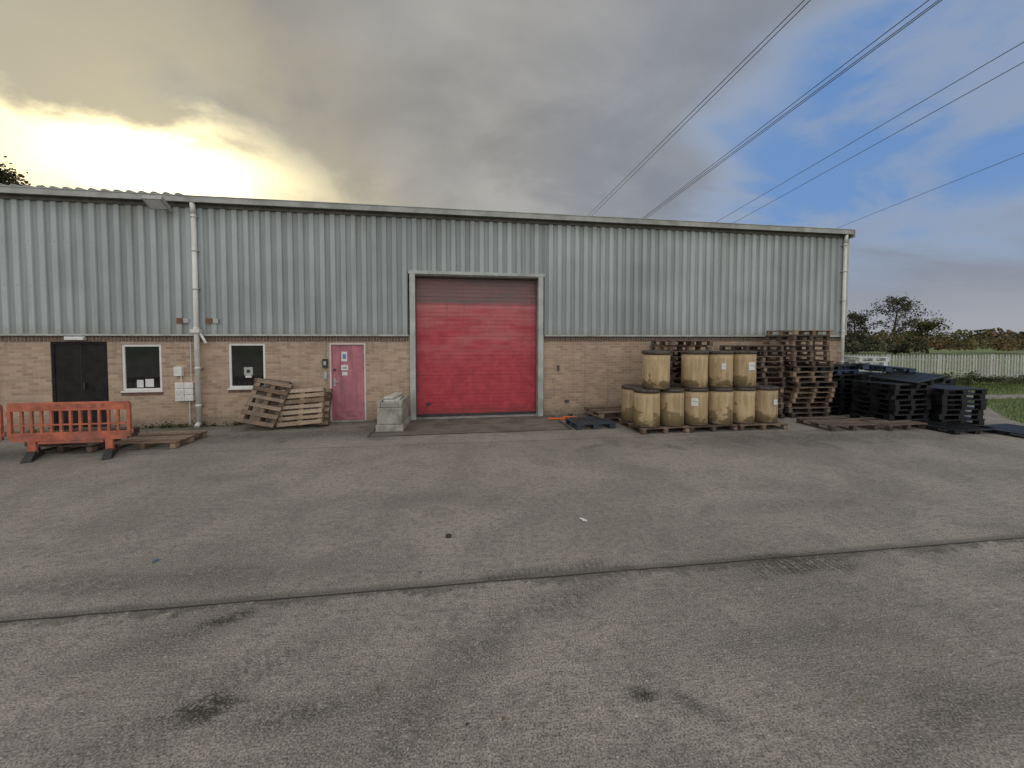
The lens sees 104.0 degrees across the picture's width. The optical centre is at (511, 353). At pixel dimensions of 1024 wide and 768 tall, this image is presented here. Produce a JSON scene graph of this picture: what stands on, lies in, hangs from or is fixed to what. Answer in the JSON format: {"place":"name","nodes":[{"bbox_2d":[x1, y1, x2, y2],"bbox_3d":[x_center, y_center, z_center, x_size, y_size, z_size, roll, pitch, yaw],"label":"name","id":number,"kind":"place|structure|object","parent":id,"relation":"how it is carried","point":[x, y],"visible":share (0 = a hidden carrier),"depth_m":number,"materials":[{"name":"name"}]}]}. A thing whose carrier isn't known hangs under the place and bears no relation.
{"place":"outdoors","nodes":[
{"label":"outdoors","id":0,"kind":"place"},
{"bbox_2d":[0,405,1023,767],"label":"concrete yard","id":1,"kind":"structure","parent":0,"point":[260,613],"depth_m":3.25,"materials":[{"name":"grey concrete"}]},
{"bbox_2d":[0,404,5,440],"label":"pedestrian safety barrier","id":2,"kind":"object","parent":1,"relation":"on","point":[2,434],"visible":1,"depth_m":7.00,"materials":[{"name":"orange plastic"}]},
{"bbox_2d":[5,401,133,463],"bbox_3d":[-7.915,1.355,7.182,1.964,0.990,0.698,0,2,-9],"label":"pedestrian safety barrier","id":3,"kind":"object","parent":1,"relation":"on","point":[32,439],"visible":1,"depth_m":7.15,"materials":[{"name":"orange plastic"}]},
{"bbox_2d":[24,426,139,452],"bbox_3d":[-8.431,1.685,7.915,1.228,0.280,1.025,0,2,-4],"label":"wooden pallet","id":4,"kind":"object","parent":1,"relation":"on","point":[90,447],"visible":0.31,"depth_m":7.55,"materials":[{"name":"brown wood"}]},
{"bbox_2d":[115,430,207,449],"bbox_3d":[-7.146,1.746,8.140,1.187,0.141,1.009,0,2,-8],"label":"wooden pallet","id":5,"kind":"object","parent":1,"relation":"on","point":[146,439],"visible":0.92,"depth_m":8.03,"materials":[{"name":"brown wood"}]},
{"bbox_2d":[236,378,292,429],"bbox_3d":[-5.875,1.179,9.546,0.816,1.128,0.140,12,-30,-6],"label":"wooden pallet","id":6,"kind":"object","parent":1,"relation":"on","point":[261,414],"visible":1,"depth_m":9.48,"materials":[{"name":"brown wood"}]},
{"bbox_2d":[243,378,291,423],"bbox_3d":[-5.938,1.170,9.705,0.828,1.123,0.140,8,-24,-10],"label":"wooden pallet","id":7,"kind":"object","parent":1,"relation":"on","point":[267,412],"visible":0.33,"depth_m":9.72,"materials":[{"name":"brown wood"}]},
{"bbox_2d":[276,387,325,427],"bbox_3d":[-5.092,1.294,9.695,1.027,0.932,0.140,-4,-26,-8],"label":"wooden pallet","id":8,"kind":"object","parent":1,"relation":"on","point":[302,401],"visible":0.91,"depth_m":9.63,"materials":[{"name":"brown wood"}]},
{"bbox_2d":[28,410,585,432],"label":"wall foot weeds","id":9,"kind":"object","parent":1,"relation":"on","point":[171,426],"depth_m":9.59,"materials":[{"name":"green plant"}]},
{"bbox_2d":[284,388,332,424],"bbox_3d":[-5.015,1.296,9.867,1.028,0.907,0.140,2,-20,-8],"label":"wooden pallet","id":10,"kind":"object","parent":1,"relation":"on","point":[328,402],"visible":0.43,"depth_m":9.84,"materials":[{"name":"brown wood"}]},
{"bbox_2d":[376,392,409,431],"bbox_3d":[-2.861,1.373,9.689,0.620,0.780,1.150,0,2,-6],"label":"concrete trough block","id":11,"kind":"object","parent":1,"relation":"on","point":[393,412],"depth_m":9.16,"materials":[{"name":"concrete"}]},
{"bbox_2d":[0,183,855,431],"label":"industrial warehouse","id":12,"kind":"structure","parent":1,"relation":"on","point":[153,307],"depth_m":10.28,"materials":[{"name":"metal"}]},
{"bbox_2d":[51,342,108,429],"bbox_3d":[-10.088,0.733,9.375,1.145,2.060,0.090,0,2,-9],"label":"black door","id":13,"kind":"structure","parent":12,"relation":"in","point":[79,369],"depth_m":9.36,"materials":[{"name":"paint"}]},
{"bbox_2d":[120,344,162,395],"bbox_3d":[-8.825,0.374,9.564,0.879,1.215,0.135,0,2,-9],"label":"window","id":14,"kind":"structure","parent":12,"relation":"in","point":[141,363],"depth_m":9.57,"materials":[{"name":"black glass"}]},
{"bbox_2d":[227,343,265,392],"bbox_3d":[-6.558,0.341,9.927,0.876,1.215,0.135,0,2,-9],"label":"window","id":15,"kind":"structure","parent":12,"relation":"in","point":[246,360],"depth_m":9.93,"materials":[{"name":"black glass"}]},
{"bbox_2d":[329,343,365,421],"bbox_3d":[-4.220,0.730,10.319,0.880,2.020,0.130,0,2,-9],"label":"pink door","id":16,"kind":"structure","parent":12,"relation":"in","point":[347,360],"depth_m":10.31,"materials":[{"name":"paint"}]},
{"bbox_2d":[416,278,535,414],"bbox_3d":[-0.949,-0.214,11.012,3.290,3.680,0.035,0,2,-9],"label":"roller door","id":17,"kind":"structure","parent":12,"relation":"in","point":[476,338],"depth_m":10.99,"materials":[{"name":"red paint"}]},
{"bbox_2d":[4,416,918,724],"bbox_3d":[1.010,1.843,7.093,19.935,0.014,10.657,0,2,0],"label":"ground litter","id":18,"kind":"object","parent":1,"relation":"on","point":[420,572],"visible":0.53,"depth_m":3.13,"materials":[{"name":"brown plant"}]},
{"bbox_2d":[548,416,574,419],"bbox_3d":[1.348,1.701,10.611,0.803,0.056,0.275,0,2,0],"label":"orange hose","id":19,"kind":"object","parent":1,"relation":"on","point":[563,418],"visible":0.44,"depth_m":10.50,"materials":[{"name":"rubber"}]},
{"bbox_2d":[565,416,615,429],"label":"plastic pallet","id":20,"kind":"object","parent":1,"relation":"on","point":[592,422],"visible":0.96,"depth_m":9.59,"materials":[{"name":"plastic"}]},
{"bbox_2d":[584,405,621,420],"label":"wooden pallet stack","id":21,"kind":"object","parent":1,"relation":"on","point":[613,412],"visible":0.59,"depth_m":10.50,"materials":[{"name":"brown wood"}]},
{"bbox_2d":[618,418,689,434],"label":"wooden pallet","id":22,"kind":"object","parent":1,"relation":"on","point":[664,430],"visible":0.44,"depth_m":9.07,"materials":[{"name":"brown wood"}]},
{"bbox_2d":[621,384,642,421],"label":"fibre drum","id":23,"kind":"object","parent":22,"relation":"on","point":[627,404],"visible":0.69,"depth_m":9.60,"materials":[{"name":"cardboard"}]},
{"bbox_2d":[633,387,660,427],"bbox_3d":[3.078,1.215,9.164,0.606,0.852,0.622,0,2,-8],"label":"fibre drum","id":24,"kind":"object","parent":22,"relation":"on","point":[646,408],"visible":0.89,"depth_m":8.91,"materials":[{"name":"cardboard"}]},
{"bbox_2d":[643,351,670,389],"bbox_3d":[3.329,0.360,9.204,0.606,0.852,0.606,1,3,14],"label":"fibre drum","id":25,"kind":"object","parent":24,"relation":"on","point":[656,374],"visible":1,"depth_m":8.96,"materials":[{"name":"cardboard"}]},
{"bbox_2d":[660,387,684,426],"bbox_3d":[3.665,1.211,9.275,0.619,0.852,0.606,0,2,7],"label":"fibre drum","id":26,"kind":"object","parent":22,"relation":"on","point":[671,406],"visible":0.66,"depth_m":9.02,"materials":[{"name":"cardboard"}]},
{"bbox_2d":[649,340,712,383],"bbox_3d":[4.559,0.674,10.874,1.288,2.093,1.108,0,2,-9],"label":"wooden pallet stack","id":27,"kind":"object","parent":1,"relation":"on","point":[689,345],"visible":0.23,"depth_m":10.57,"materials":[{"name":"brown wood"}]},
{"bbox_2d":[681,424,737,432],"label":"wooden pallet","id":28,"kind":"object","parent":1,"relation":"on","point":[712,427],"visible":0.29,"depth_m":9.21,"materials":[{"name":"brown wood"}]},
{"bbox_2d":[670,383,680,387],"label":"fibre drum","id":29,"kind":"object","parent":28,"relation":"on","point":[675,384],"visible":0.16,"depth_m":9.92,"materials":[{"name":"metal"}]},
{"bbox_2d":[681,387,708,425],"bbox_3d":[4.275,1.208,9.373,0.606,0.852,0.606,1,2,23],"label":"fibre drum","id":30,"kind":"object","parent":28,"relation":"on","point":[695,407],"visible":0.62,"depth_m":9.12,"materials":[{"name":"cardboard"}]},
{"bbox_2d":[680,351,708,388],"bbox_3d":[4.270,0.354,9.363,0.606,0.852,0.606,1,2,15],"label":"fibre drum","id":31,"kind":"object","parent":30,"relation":"on","point":[694,369],"visible":1,"depth_m":9.12,"materials":[{"name":"cardboard"}]},
{"bbox_2d":[708,387,733,425],"bbox_3d":[4.890,1.205,9.444,0.606,0.852,0.606,1,2,20],"label":"fibre drum","id":32,"kind":"object","parent":28,"relation":"on","point":[720,406],"visible":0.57,"depth_m":9.19,"materials":[{"name":"cardboard"}]},
{"bbox_2d":[708,351,733,387],"bbox_3d":[4.891,0.351,9.463,0.616,0.852,0.606,0,2,8],"label":"fibre drum","id":33,"kind":"object","parent":32,"relation":"on","point":[720,369],"visible":0.88,"depth_m":9.21,"materials":[{"name":"cardboard"}]},
{"bbox_2d":[719,345,785,418],"bbox_3d":[6.588,0.737,11.065,1.286,1.954,1.117,0,2,-9],"label":"wooden pallet stack","id":34,"kind":"object","parent":1,"relation":"on","point":[763,362],"visible":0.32,"depth_m":10.68,"materials":[{"name":"brown wood"}]},
{"bbox_2d":[727,421,787,430],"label":"wooden pallet","id":35,"kind":"object","parent":1,"relation":"on","point":[783,426],"visible":0.39,"depth_m":9.38,"materials":[{"name":"brown wood"}]},
{"bbox_2d":[733,387,755,423],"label":"fibre drum","id":36,"kind":"object","parent":35,"relation":"on","point":[743,405],"visible":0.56,"depth_m":9.32,"materials":[{"name":"cardboard"}]},
{"bbox_2d":[733,351,756,387],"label":"fibre drum","id":37,"kind":"object","parent":36,"relation":"on","point":[744,369],"visible":0.75,"depth_m":9.30,"materials":[{"name":"cardboard"}]},
{"bbox_2d":[755,385,778,422],"bbox_3d":[6.081,1.197,9.669,0.606,0.852,0.606,-1,2,-22],"label":"fibre drum","id":38,"kind":"object","parent":35,"relation":"on","point":[766,403],"visible":0.73,"depth_m":9.42,"materials":[{"name":"cardboard"}]},
{"bbox_2d":[763,330,837,417],"bbox_3d":[8.037,0.521,11.254,1.339,2.373,1.178,0,2,-7],"label":"wooden pallet stack","id":39,"kind":"object","parent":1,"relation":"on","point":[794,397],"visible":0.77,"depth_m":10.87,"materials":[{"name":"brown wood"}]},
{"bbox_2d":[791,363,861,415],"bbox_3d":[9.076,0.997,11.580,1.299,1.400,1.131,0,2,-9],"label":"plastic pallet stack","id":40,"kind":"object","parent":1,"relation":"on","point":[838,405],"visible":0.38,"depth_m":11.13,"materials":[{"name":"black plastic"}]},
{"bbox_2d":[796,416,878,431],"bbox_3d":[7.881,1.691,9.740,1.251,0.141,1.039,0,2,-8],"label":"wooden pallet","id":41,"kind":"object","parent":1,"relation":"on","point":[831,423],"visible":1,"depth_m":9.60,"materials":[{"name":"brown wood"}]},
{"bbox_2d":[844,371,881,412],"bbox_3d":[10.251,1.116,11.727,1.319,1.150,1.177,0,2,-9],"label":"plastic pallet stack","id":42,"kind":"object","parent":1,"relation":"on","point":[864,375],"visible":0.15,"depth_m":11.40,"materials":[{"name":"black plastic"}]},
{"bbox_2d":[844,363,916,372],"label":"plastic pallet","id":43,"kind":"object","parent":42,"relation":"on","point":[870,367],"visible":0.78,"depth_m":10.99,"materials":[{"name":"black plastic"}]},
{"bbox_2d":[844,356,889,372],"bbox_3d":[11.620,0.857,13.426,1.330,1.550,1.107,0,2,-9],"label":"plastic pallet stack","id":44,"kind":"object","parent":1,"relation":"on","point":[873,360],"visible":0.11,"depth_m":13.00,"materials":[{"name":"white plastic"}]},
{"bbox_2d":[849,417,927,430],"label":"wooden pallet","id":45,"kind":"object","parent":1,"relation":"on","point":[888,425],"visible":0.79,"depth_m":9.51,"materials":[{"name":"brown wood"}]},
{"bbox_2d":[849,379,931,420],"bbox_3d":[9.750,1.227,10.341,1.298,1.025,1.103,0,2,-12],"label":"plastic pallet stack","id":46,"kind":"object","parent":1,"relation":"on","point":[889,401],"visible":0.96,"depth_m":10.02,"materials":[{"name":"black plastic"}]},
{"bbox_2d":[870,370,947,388],"bbox_3d":[10.283,0.642,10.391,1.240,0.150,1.048,-8,9,-20],"label":"plastic pallet","id":47,"kind":"object","parent":46,"relation":"on","point":[916,379],"visible":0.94,"depth_m":10.23,"materials":[{"name":"black plastic"}]},
{"bbox_2d":[934,378,956,385],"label":"plastic pallet stack","id":48,"kind":"object","parent":1,"relation":"on","point":[949,381],"visible":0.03,"depth_m":11.09,"materials":[{"name":"black plastic"}]},
{"bbox_2d":[912,384,987,424],"bbox_3d":[11.083,1.290,10.348,1.285,0.900,1.094,0,2,-4],"label":"plastic pallet stack","id":49,"kind":"object","parent":1,"relation":"on","point":[950,402],"visible":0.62,"depth_m":9.90,"materials":[{"name":"black plastic"}]},
{"bbox_2d":[911,421,998,434],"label":"plastic pallet","id":50,"kind":"object","parent":1,"relation":"on","point":[954,428],"visible":0.84,"depth_m":9.19,"materials":[{"name":"black plastic"}]},
{"bbox_2d":[973,423,1023,437],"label":"plastic pallet","id":51,"kind":"object","parent":1,"relation":"on","point":[1006,429],"visible":0.84,"depth_m":9.06,"materials":[{"name":"black plastic"}]},
{"bbox_2d":[0,0,1023,339],"label":"sky","id":52,"kind":"structure","parent":0,"point":[531,106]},
{"bbox_2d":[642,350,666,384],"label":"fibre drum","id":53,"kind":"object","parent":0,"point":[643,361],"visible":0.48,"depth_m":9.86,"materials":[{"name":"cardboard"}]},
{"bbox_2d":[613,0,810,194],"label":"overhead power line","id":54,"kind":"object","parent":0,"point":[719,89],"depth_m":27.91,"materials":[{"name":"metal"}]},
{"bbox_2d":[644,0,804,159],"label":"overhead power line","id":55,"kind":"object","parent":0,"point":[725,78],"depth_m":27.31,"materials":[{"name":"metal"}]},
{"bbox_2d":[643,0,928,217],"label":"overhead power line","id":56,"kind":"object","parent":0,"point":[808,91],"depth_m":28.01,"materials":[{"name":"metal"}]},
{"bbox_2d":[647,0,938,215],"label":"overhead power line","id":57,"kind":"object","parent":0,"point":[815,91],"depth_m":27.98,"materials":[{"name":"metal"}]},
{"bbox_2d":[647,0,941,217],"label":"overhead power line","id":58,"kind":"object","parent":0,"point":[817,91],"depth_m":27.96,"materials":[{"name":"metal"}]},
{"bbox_2d":[718,42,1023,220],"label":"overhead power line","id":59,"kind":"object","parent":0,"point":[891,119],"depth_m":31.61,"materials":[{"name":"metal"}]},
{"bbox_2d":[734,62,1023,222],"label":"overhead power line","id":60,"kind":"object","parent":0,"point":[898,131],"depth_m":33.54,"materials":[{"name":"metal"}]},
{"bbox_2d":[838,153,1023,227],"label":"overhead power line","id":61,"kind":"object","parent":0,"point":[938,187],"depth_m":46.59,"materials":[{"name":"metal"}]},
{"bbox_2d":[844,341,1023,423],"bbox_3d":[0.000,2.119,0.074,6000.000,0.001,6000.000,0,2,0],"label":"ground","id":62,"kind":"structure","parent":0,"point":[978,351],"depth_m":36.15,"materials":[{"name":"green plant"}]},
{"bbox_2d":[0,156,43,185],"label":"autumn tree","id":63,"kind":"object","parent":62,"relation":"on","point":[9,177],"visible":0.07,"depth_m":19.52,"materials":[{"name":"green plant"}]},
{"bbox_2d":[845,310,881,353],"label":"autumn tree","id":64,"kind":"object","parent":62,"relation":"on","point":[855,318],"visible":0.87,"depth_m":59.62,"materials":[{"name":"green plant"}]},
{"bbox_2d":[863,293,936,353],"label":"sparse autumn tree","id":65,"kind":"object","parent":62,"relation":"on","point":[905,307],"visible":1,"depth_m":59.52,"materials":[{"name":"green plant"}]},
{"bbox_2d":[902,310,954,352],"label":"autumn tree","id":66,"kind":"object","parent":62,"relation":"on","point":[921,326],"visible":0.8,"depth_m":63.69,"materials":[{"name":"green plant"}]},
{"bbox_2d":[844,329,1023,353],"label":"hedgerow","id":67,"kind":"object","parent":62,"relation":"on","point":[1005,342],"visible":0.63,"depth_m":58.20,"materials":[{"name":"green plant"}]},
{"bbox_2d":[845,353,1023,380],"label":"palisade fence","id":68,"kind":"object","parent":62,"relation":"on","point":[941,357],"visible":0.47,"depth_m":20.28,"materials":[{"name":"metal"}]},
{"bbox_2d":[846,327,1023,342],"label":"distant treeline","id":69,"kind":"object","parent":62,"relation":"on","point":[987,335],"visible":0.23,"depth_m":124.66,"materials":[{"name":"green plant"}]},
{"bbox_2d":[924,371,1023,384],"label":"bramble bushes","id":70,"kind":"object","parent":62,"relation":"on","point":[966,379],"visible":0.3,"depth_m":18.89,"materials":[{"name":"green plant"}]},
{"bbox_2d":[956,380,1023,421],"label":"grass verge","id":71,"kind":"object","parent":62,"relation":"on","point":[1001,384],"depth_m":16.01,"materials":[{"name":"green plant"}]},
{"bbox_2d":[967,395,1023,398],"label":"footpath","id":72,"kind":"structure","parent":62,"relation":"on","point":[1001,396],"depth_m":14.97,"materials":[{"name":"grey concrete"}]}
]}

